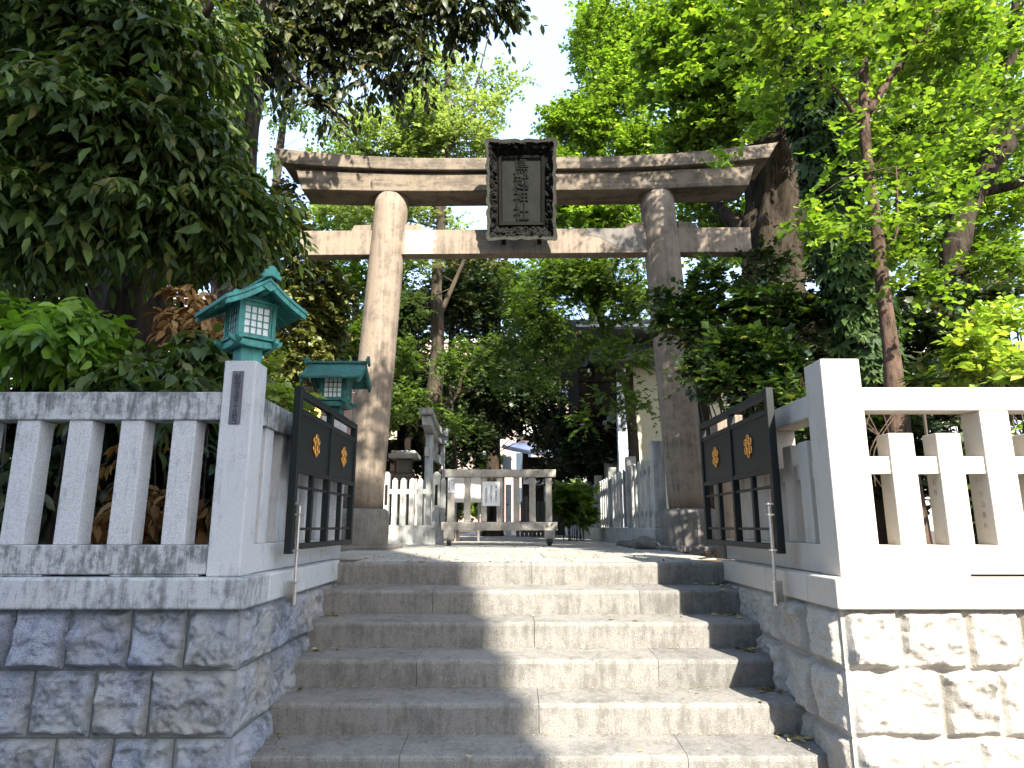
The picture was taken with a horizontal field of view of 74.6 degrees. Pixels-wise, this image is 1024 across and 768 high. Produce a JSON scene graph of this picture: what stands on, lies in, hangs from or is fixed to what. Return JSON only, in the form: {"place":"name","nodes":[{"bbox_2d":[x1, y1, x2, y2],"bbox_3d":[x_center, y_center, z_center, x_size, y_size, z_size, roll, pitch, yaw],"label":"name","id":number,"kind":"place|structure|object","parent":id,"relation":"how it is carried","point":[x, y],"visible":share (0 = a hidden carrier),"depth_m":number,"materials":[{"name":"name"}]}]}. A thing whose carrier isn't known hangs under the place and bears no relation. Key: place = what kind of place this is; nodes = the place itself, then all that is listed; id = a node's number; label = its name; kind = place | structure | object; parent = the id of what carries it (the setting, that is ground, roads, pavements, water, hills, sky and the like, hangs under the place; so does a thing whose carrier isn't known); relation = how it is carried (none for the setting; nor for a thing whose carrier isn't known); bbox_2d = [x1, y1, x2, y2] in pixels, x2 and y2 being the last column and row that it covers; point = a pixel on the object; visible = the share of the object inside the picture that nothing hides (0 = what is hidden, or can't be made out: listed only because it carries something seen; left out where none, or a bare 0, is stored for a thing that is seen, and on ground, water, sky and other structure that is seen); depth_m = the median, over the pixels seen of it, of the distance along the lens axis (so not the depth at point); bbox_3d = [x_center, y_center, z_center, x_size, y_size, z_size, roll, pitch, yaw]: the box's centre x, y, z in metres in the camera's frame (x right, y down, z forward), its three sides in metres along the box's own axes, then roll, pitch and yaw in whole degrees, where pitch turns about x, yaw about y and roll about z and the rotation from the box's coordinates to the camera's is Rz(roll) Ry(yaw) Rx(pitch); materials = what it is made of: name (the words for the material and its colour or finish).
{"place":"outdoors","nodes":[
{"label":"outdoors","id":0,"kind":"place"},
{"bbox_2d":[265,372,353,508],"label":"side hall","id":1,"kind":"structure","parent":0,"point":[348,414],"depth_m":12.35,"materials":[{"name":"brown tile"}]},
{"bbox_2d":[414,338,568,524],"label":"apartment block","id":2,"kind":"structure","parent":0,"point":[516,461],"depth_m":45.84,"materials":[{"name":"pink tile"}]},
{"bbox_2d":[515,452,531,468],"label":"window","id":3,"kind":"structure","parent":2,"relation":"in","point":[518,456],"depth_m":45.85,"materials":[{"name":"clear glass"}]},
{"bbox_2d":[329,532,715,561],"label":"paved path","id":4,"kind":"structure","parent":0,"point":[491,545],"depth_m":7.42,"materials":[{"name":"stone"}]},
{"bbox_2d":[383,472,445,544],"bbox_3d":[-1.920,2.042,11.036,1.660,1.180,0.240,0,-12,0],"label":"picket fence","id":5,"kind":"object","parent":4,"relation":"on","point":[402,532],"visible":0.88,"depth_m":10.97,"materials":[{"name":"stone"}]},
{"bbox_2d":[419,408,449,524],"bbox_3d":[-1.500,1.853,13.100,0.250,2.370,2.595,0,-12,2],"label":"torii","id":6,"kind":"object","parent":4,"relation":"on","point":[432,428],"visible":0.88,"depth_m":12.35,"materials":[{"name":"stone"}]},
{"bbox_2d":[389,324,524,540],"bbox_3d":[-1.204,0.935,13.058,3.106,4.345,1.750,1,-12,-6],"label":"maple tree","id":7,"kind":"object","parent":4,"relation":"on","point":[406,415],"visible":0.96,"depth_m":13.19,"materials":[{"name":"green plant"}]},
{"bbox_2d":[454,478,480,541],"bbox_3d":[-0.858,2.391,12.828,0.545,1.200,0.090,0,-12,0],"label":"notice board","id":8,"kind":"object","parent":4,"relation":"on","point":[475,489],"visible":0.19,"depth_m":12.85,"materials":[{"name":"white paint"}]},
{"bbox_2d":[446,454,512,533],"bbox_3d":[-1.041,3.516,21.905,1.594,2.773,3.341,-3,-12,15],"label":"sunlit shrub","id":9,"kind":"object","parent":4,"relation":"on","point":[474,509],"visible":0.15,"depth_m":20.92,"materials":[{"name":"green plant"}]},
{"bbox_2d":[443,259,521,532],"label":"olive tree","id":10,"kind":"object","parent":4,"relation":"on","point":[492,263],"visible":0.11,"depth_m":21.98,"materials":[{"name":"green plant"}]},
{"bbox_2d":[424,259,573,535],"bbox_3d":[-0.177,0.209,20.044,5.750,8.660,3.520,6,-13,-25],"label":"dark evergreen","id":11,"kind":"object","parent":4,"relation":"on","point":[521,408],"visible":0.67,"depth_m":19.45,"materials":[{"name":"green plant"}]},
{"bbox_2d":[441,469,557,545],"bbox_3d":[-0.190,1.874,10.228,1.752,1.135,0.292,0,-12,0],"label":"rolling barrier","id":12,"kind":"object","parent":4,"relation":"on","point":[450,527],"visible":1,"depth_m":10.20,"materials":[{"name":"wood"}]},
{"bbox_2d":[448,477,454,492],"bbox_3d":[-0.928,1.539,10.264,0.102,0.242,0.008,0,-12,0],"label":"notice sign","id":13,"kind":"object","parent":12,"relation":"attached to","point":[451,484],"visible":1,"depth_m":10.26,"materials":[{"name":"white paper"}]},
{"bbox_2d":[482,482,499,505],"bbox_3d":[-0.317,1.671,10.236,0.266,0.366,0.008,0,-12,0],"label":"notice sign","id":14,"kind":"object","parent":12,"relation":"attached to","point":[490,493],"visible":1,"depth_m":10.23,"materials":[{"name":"white paper"}]},
{"bbox_2d":[503,456,510,534],"bbox_3d":[-0.161,3.606,21.770,0.280,2.522,0.110,0,-12,0],"label":"white door post","id":15,"kind":"object","parent":4,"relation":"on","point":[507,501],"depth_m":21.72,"materials":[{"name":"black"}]},
{"bbox_2d":[505,485,510,534],"bbox_3d":[-0.115,4.055,21.680,0.189,1.606,0.060,0,-12,0],"label":"door","id":16,"kind":"structure","parent":15,"relation":"in","point":[508,487],"depth_m":21.67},
{"bbox_2d":[349,544,701,561],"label":"fallen petals","id":17,"kind":"object","parent":4,"relation":"on","point":[515,555],"visible":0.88,"depth_m":6.33,"materials":[{"name":"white plant"}]},
{"bbox_2d":[516,496,555,536],"bbox_3d":[0.665,3.673,18.666,1.117,1.107,0.135,0,-12,0],"label":"picket fence","id":18,"kind":"object","parent":4,"relation":"on","point":[532,533],"visible":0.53,"depth_m":18.60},
{"bbox_2d":[503,268,571,534],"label":"leaning tree","id":19,"kind":"object","parent":4,"relation":"on","point":[546,357],"visible":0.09,"depth_m":21.87,"materials":[{"name":"green plant"}]},
{"bbox_2d":[543,450,547,502],"bbox_3d":[0.996,3.211,19.825,0.150,2.489,0.180,0,-12,0],"label":"white post","id":20,"kind":"object","parent":4,"relation":"on","point":[544,480],"visible":0.25,"depth_m":19.83,"materials":[{"name":"paint"}]},
{"bbox_2d":[553,471,564,536],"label":"azalea shrub","id":21,"kind":"object","parent":4,"relation":"on","point":[559,519],"visible":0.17,"depth_m":17.68,"materials":[{"name":"green plant"}]},
{"bbox_2d":[544,478,602,540],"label":"fatsia shrub","id":22,"kind":"object","parent":4,"relation":"on","point":[578,509],"visible":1,"depth_m":13.54,"materials":[{"name":"green plant"}]},
{"bbox_2d":[616,540,623,545],"bbox_3d":[1.636,2.378,9.982,0.175,0.110,0.154,8,-14,-33],"label":"garden rock","id":23,"kind":"object","parent":4,"relation":"on","point":[619,543],"visible":0.41,"depth_m":9.93,"materials":[{"name":"grey stone"}]},
{"bbox_2d":[622,540,630,546],"bbox_3d":[1.663,2.271,9.480,0.215,0.134,0.186,-5,-13,21],"label":"garden rock","id":24,"kind":"object","parent":4,"relation":"on","point":[625,543],"visible":0.38,"depth_m":9.43,"materials":[{"name":"grey stone"}]},
{"bbox_2d":[633,536,659,549],"bbox_3d":[1.706,2.041,8.521,0.344,0.233,0.367,4,-13,-20],"label":"garden rock","id":25,"kind":"object","parent":4,"relation":"on","point":[646,542],"visible":0.69,"depth_m":8.39,"materials":[{"name":"grey stone"}]},
{"bbox_2d":[167,0,1023,435],"label":"sky","id":26,"kind":"structure","parent":0,"point":[546,58],"materials":[{"name":"white"}]},
{"bbox_2d":[340,531,935,561],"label":"ground","id":27,"kind":"structure","parent":0,"point":[720,559],"depth_m":7.18,"materials":[{"name":"soil"}]},
{"bbox_2d":[0,291,155,543],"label":"evergreen shrub","id":28,"kind":"object","parent":27,"relation":"on","point":[63,339],"visible":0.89,"depth_m":4.39,"materials":[{"name":"green plant"}]},
{"bbox_2d":[5,256,209,384],"bbox_3d":[-7.239,-1.400,12.227,5.377,8.572,2.884,0,-12,0],"label":"dark evergreen","id":29,"kind":"object","parent":27,"relation":"on","point":[182,305],"depth_m":11.79,"materials":[{"name":"green plant"}]},
{"bbox_2d":[0,289,218,543],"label":"dark shrub","id":30,"kind":"object","parent":27,"relation":"on","point":[111,438],"visible":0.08,"depth_m":4.49,"materials":[{"name":"green plant"}]},
{"bbox_2d":[90,443,212,543],"bbox_3d":[-2.157,0.838,4.159,1.172,1.051,0.758,0,-12,0],"label":"withered shrub","id":31,"kind":"object","parent":27,"relation":"on","point":[154,515],"visible":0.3,"depth_m":4.06,"materials":[{"name":"brown plant"}]},
{"bbox_2d":[0,0,318,465],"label":"evergreen tree","id":32,"kind":"object","parent":27,"relation":"on","point":[131,176],"visible":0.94,"depth_m":5.32,"materials":[{"name":"green plant"}]},
{"bbox_2d":[62,322,267,543],"bbox_3d":[-2.174,0.351,4.345,1.308,1.690,1.453,0,-12,0],"label":"evergreen shrub","id":33,"kind":"object","parent":27,"relation":"on","point":[196,365],"visible":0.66,"depth_m":4.15,"materials":[{"name":"green plant"}]},
{"bbox_2d":[142,284,223,356],"bbox_3d":[-2.421,0.257,4.924,0.788,2.111,0.695,-6,-13,25],"label":"withered shrub","id":34,"kind":"object","parent":27,"relation":"on","point":[179,323],"visible":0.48,"depth_m":4.98,"materials":[{"name":"brown plant"}]},
{"bbox_2d":[261,346,326,416],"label":"fresh shrub","id":35,"kind":"object","parent":27,"relation":"on","point":[282,392],"visible":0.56,"depth_m":5.14,"materials":[{"name":"green plant"}]},
{"bbox_2d":[257,79,342,357],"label":"ginkgo tree","id":36,"kind":"object","parent":27,"relation":"on","point":[276,165],"visible":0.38,"depth_m":21.76,"materials":[{"name":"green plant"}]},
{"bbox_2d":[253,174,358,408],"bbox_3d":[-3.157,-0.195,9.881,2.290,5.256,2.250,9,-15,-38],"label":"bronze leaved tree","id":37,"kind":"object","parent":27,"relation":"on","point":[321,331],"visible":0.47,"depth_m":10.04,"materials":[{"name":"green plant"}]},
{"bbox_2d":[298,138,423,391],"bbox_3d":[-4.218,-1.438,17.673,3.365,10.900,2.777,7,-14,-32],"label":"broadleaf tree","id":38,"kind":"object","parent":27,"relation":"on","point":[356,270],"visible":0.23,"depth_m":17.33,"materials":[{"name":"green plant"}]},
{"bbox_2d":[198,0,547,527],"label":"tall tree","id":39,"kind":"object","parent":27,"relation":"on","point":[369,33],"visible":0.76,"depth_m":10.37,"materials":[{"name":"green plant"}]},
{"bbox_2d":[382,411,423,524],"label":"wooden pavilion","id":40,"kind":"structure","parent":27,"relation":"on","point":[402,433],"depth_m":14.98,"materials":[{"name":"brown wood"}]},
{"bbox_2d":[388,450,420,524],"bbox_3d":[-2.163,2.232,13.429,0.580,1.760,0.580,0,-12,0],"label":"stone lantern","id":41,"kind":"object","parent":27,"relation":"on","point":[404,459],"visible":0.62,"depth_m":13.35,"materials":[{"name":"grey stone"}]},
{"bbox_2d":[359,259,477,444],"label":"dark evergreen","id":42,"kind":"object","parent":27,"relation":"on","point":[452,329],"visible":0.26,"depth_m":19.44,"materials":[{"name":"green plant"}]},
{"bbox_2d":[267,260,572,521],"bbox_3d":[-3.020,0.053,26.593,15.641,11.672,5.845,0,-12,0],"label":"dark evergreen","id":43,"kind":"object","parent":27,"relation":"on","point":[535,439],"visible":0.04,"depth_m":26.34,"materials":[{"name":"green plant"}]},
{"bbox_2d":[307,30,544,499],"bbox_3d":[-1.963,-2.843,15.454,5.701,12.729,3.302,0,-12,0],"label":"ginkgo tree","id":44,"kind":"object","parent":27,"relation":"on","point":[422,136],"visible":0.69,"depth_m":15.59,"materials":[{"name":"green plant"}]},
{"bbox_2d":[399,431,466,511],"bbox_3d":[-2.421,2.306,16.184,3.829,2.770,1.907,6,-13,-28],"label":"dark shrub","id":45,"kind":"object","parent":27,"relation":"on","point":[416,445],"visible":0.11,"depth_m":15.97,"materials":[{"name":"green plant"}]},
{"bbox_2d":[273,142,776,551],"bbox_3d":[0.165,-0.555,9.030,6.992,5.513,0.880,0,-12,1],"label":"stone torii","id":46,"kind":"object","parent":27,"relation":"on","point":[659,238],"visible":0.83,"depth_m":9.21,"materials":[{"name":"beige stone"}]},
{"bbox_2d":[484,137,557,244],"bbox_3d":[0.124,-2.555,8.954,0.968,1.364,0.229,0,9,1],"label":"shrine plaque","id":47,"kind":"object","parent":46,"relation":"attached to","point":[521,182],"visible":1,"depth_m":8.95,"materials":[{"name":"black metal"}]},
{"bbox_2d":[340,550,717,556],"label":"fallen leaves","id":48,"kind":"object","parent":27,"relation":"on","point":[704,553],"depth_m":7.36,"materials":[{"name":"brown plant"}]},
{"bbox_2d":[502,425,586,532],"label":"shrine hall","id":49,"kind":"structure","parent":27,"relation":"on","point":[522,447],"depth_m":30.53,"materials":[{"name":"grey metal"}]},
{"bbox_2d":[524,412,617,535],"bbox_3d":[1.785,2.166,16.886,2.039,3.334,3.956,6,-13,-25],"label":"dark shrub","id":50,"kind":"object","parent":27,"relation":"on","point":[576,455],"visible":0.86,"depth_m":16.57,"materials":[{"name":"green plant"}]},
{"bbox_2d":[487,258,659,520],"bbox_3d":[1.041,0.054,11.883,3.919,5.585,2.884,-6,-13,25],"label":"maple tree","id":51,"kind":"object","parent":27,"relation":"on","point":[594,286],"visible":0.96,"depth_m":11.83,"materials":[{"name":"green plant"}]},
{"bbox_2d":[565,441,666,544],"bbox_3d":[1.940,3.002,16.153,0.200,1.420,15.150,0,-12,0],"label":"picket fence","id":52,"kind":"object","parent":27,"relation":"on","point":[614,505],"visible":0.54,"depth_m":10.72,"materials":[{"name":"stone"}]},
{"bbox_2d":[516,0,721,485],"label":"ginkgo tree","id":53,"kind":"object","parent":27,"relation":"on","point":[587,119],"visible":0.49,"depth_m":19.50,"materials":[{"name":"green plant"}]},
{"bbox_2d":[627,539,634,547],"bbox_3d":[1.683,2.153,8.991,0.267,0.195,0.244,-5,-13,21],"label":"garden rock","id":54,"kind":"object","parent":27,"relation":"on","point":[630,544],"visible":0.21,"depth_m":8.94,"materials":[{"name":"grey stone"}]},
{"bbox_2d":[552,314,911,527],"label":"storehouse","id":55,"kind":"structure","parent":27,"relation":"on","point":[578,390],"depth_m":14.37,"materials":[{"name":"beige paint"}]},
{"bbox_2d":[635,252,839,436],"bbox_3d":[2.390,0.083,6.548,2.073,3.134,2.057,0,-12,0],"label":"camellia shrub","id":56,"kind":"object","parent":27,"relation":"on","point":[754,350],"visible":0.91,"depth_m":6.56,"materials":[{"name":"green plant"}]},
{"bbox_2d":[620,0,855,438],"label":"ginkgo tree","id":57,"kind":"object","parent":27,"relation":"on","point":[676,57],"visible":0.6,"depth_m":11.09,"materials":[{"name":"green plant"}]},
{"bbox_2d":[721,234,832,437],"bbox_3d":[3.932,-0.043,8.568,2.280,4.206,2.083,0,-12,0],"label":"camellia shrub","id":58,"kind":"object","parent":27,"relation":"on","point":[765,254],"visible":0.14,"depth_m":8.89,"materials":[{"name":"green plant"}]},
{"bbox_2d":[731,0,969,543],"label":"ivy clad tree","id":59,"kind":"object","parent":27,"relation":"on","point":[769,106],"visible":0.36,"depth_m":7.17,"materials":[{"name":"green plant"}]},
{"bbox_2d":[773,0,908,386],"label":"ivy","id":60,"kind":"object","parent":59,"relation":"attached to","point":[835,278],"visible":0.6,"depth_m":6.49,"materials":[{"name":"green plant"}]},
{"bbox_2d":[682,0,1023,303],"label":"broadleaf tree","id":61,"kind":"object","parent":27,"relation":"on","point":[732,261],"visible":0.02,"depth_m":16.22,"materials":[{"name":"green plant"}]},
{"bbox_2d":[699,0,1023,543],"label":"ginkgo sapling","id":62,"kind":"object","parent":27,"relation":"on","point":[916,54],"visible":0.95,"depth_m":5.49,"materials":[{"name":"green plant"}]},
{"bbox_2d":[794,261,1023,538],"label":"dark shrub","id":63,"kind":"object","parent":27,"relation":"on","point":[927,328],"visible":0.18,"depth_m":6.53,"materials":[{"name":"green plant"}]},
{"bbox_2d":[839,0,1023,543],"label":"broadleaf tree","id":64,"kind":"object","parent":27,"relation":"on","point":[965,245],"visible":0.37,"depth_m":9.60,"materials":[{"name":"green plant"}]},
{"bbox_2d":[928,291,1023,455],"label":"yellow green shrub","id":65,"kind":"object","parent":27,"relation":"on","point":[978,351],"visible":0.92,"depth_m":4.70,"materials":[{"name":"green plant"}]},
{"bbox_2d":[727,297,1012,530],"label":"office block","id":66,"kind":"structure","parent":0,"point":[930,519],"depth_m":39.32,"materials":[{"name":"beige glass"}]},
{"bbox_2d":[897,370,940,434],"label":"rosette plant","id":67,"kind":"object","parent":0,"point":[918,378],"visible":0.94,"depth_m":4.68,"materials":[{"name":"green plant"}]},
{"label":"street ground","id":68,"kind":"structure","parent":0,"visible":0},
{"bbox_2d":[0,560,339,767],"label":"retaining wall","id":69,"kind":"structure","parent":68,"relation":"on","point":[101,671],"depth_m":3.25,"materials":[{"name":"stone"}]},
{"bbox_2d":[0,361,346,576],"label":"stone fence","id":70,"kind":"object","parent":69,"relation":"on","point":[248,521],"visible":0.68,"depth_m":3.53,"materials":[{"name":"white stone"}]},
{"bbox_2d":[228,371,243,423],"bbox_3d":[-1.460,0.071,3.558,0.062,0.287,0.007,0,-12,0],"label":"name plate","id":71,"kind":"object","parent":70,"relation":"attached to","point":[236,397],"visible":1,"depth_m":3.56,"materials":[{"name":"black stone"}]},
{"bbox_2d":[195,266,307,363],"bbox_3d":[-1.455,-0.353,3.739,0.450,0.498,0.508,11,-16,-42],"label":"bronze lantern","id":72,"kind":"object","parent":70,"relation":"on","point":[261,310],"visible":0.98,"depth_m":3.66,"materials":[{"name":"teal metal"}]},
{"bbox_2d":[283,386,357,606],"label":"metal gate","id":73,"kind":"structure","parent":70,"relation":"attached to","point":[326,450],"depth_m":4.34,"materials":[{"name":"black metal"}]},
{"bbox_2d":[298,356,371,415],"bbox_3d":[-1.455,0.022,5.566,0.529,0.519,0.469,0,-12,0],"label":"bronze lantern","id":74,"kind":"object","parent":70,"relation":"on","point":[335,383],"visible":0.86,"depth_m":5.48,"materials":[{"name":"teal metal"}]},
{"bbox_2d":[250,562,828,767],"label":"stone stairs","id":75,"kind":"structure","parent":68,"relation":"on","point":[433,706],"depth_m":4.01,"materials":[{"name":"stone"}]},
{"bbox_2d":[269,557,809,749],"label":"fallen petals","id":76,"kind":"object","parent":75,"relation":"on","point":[546,647],"visible":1,"depth_m":3.99,"materials":[{"name":"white plant"}]},
{"bbox_2d":[275,557,811,757],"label":"fallen leaves","id":77,"kind":"object","parent":75,"relation":"on","point":[798,738],"visible":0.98,"depth_m":4.23,"materials":[{"name":"brown plant"}]},
{"bbox_2d":[721,560,1023,767],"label":"retaining wall","id":78,"kind":"structure","parent":68,"relation":"on","point":[898,672],"depth_m":3.26,"materials":[{"name":"stone"}]},
{"bbox_2d":[699,387,785,605],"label":"metal gate","id":79,"kind":"structure","parent":78,"relation":"attached to","point":[733,452],"depth_m":4.40,"materials":[{"name":"black metal"}]},
{"bbox_2d":[710,359,1023,576],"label":"stone fence","id":80,"kind":"object","parent":78,"relation":"on","point":[830,468],"visible":0.88,"depth_m":3.53,"materials":[{"name":"stone"}]},
{"bbox_2d":[865,414,896,486],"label":"dry twigs","id":81,"kind":"object","parent":80,"relation":"attached to","point":[877,433],"visible":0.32,"depth_m":4.61,"materials":[{"name":"brown plant"}]}
]}

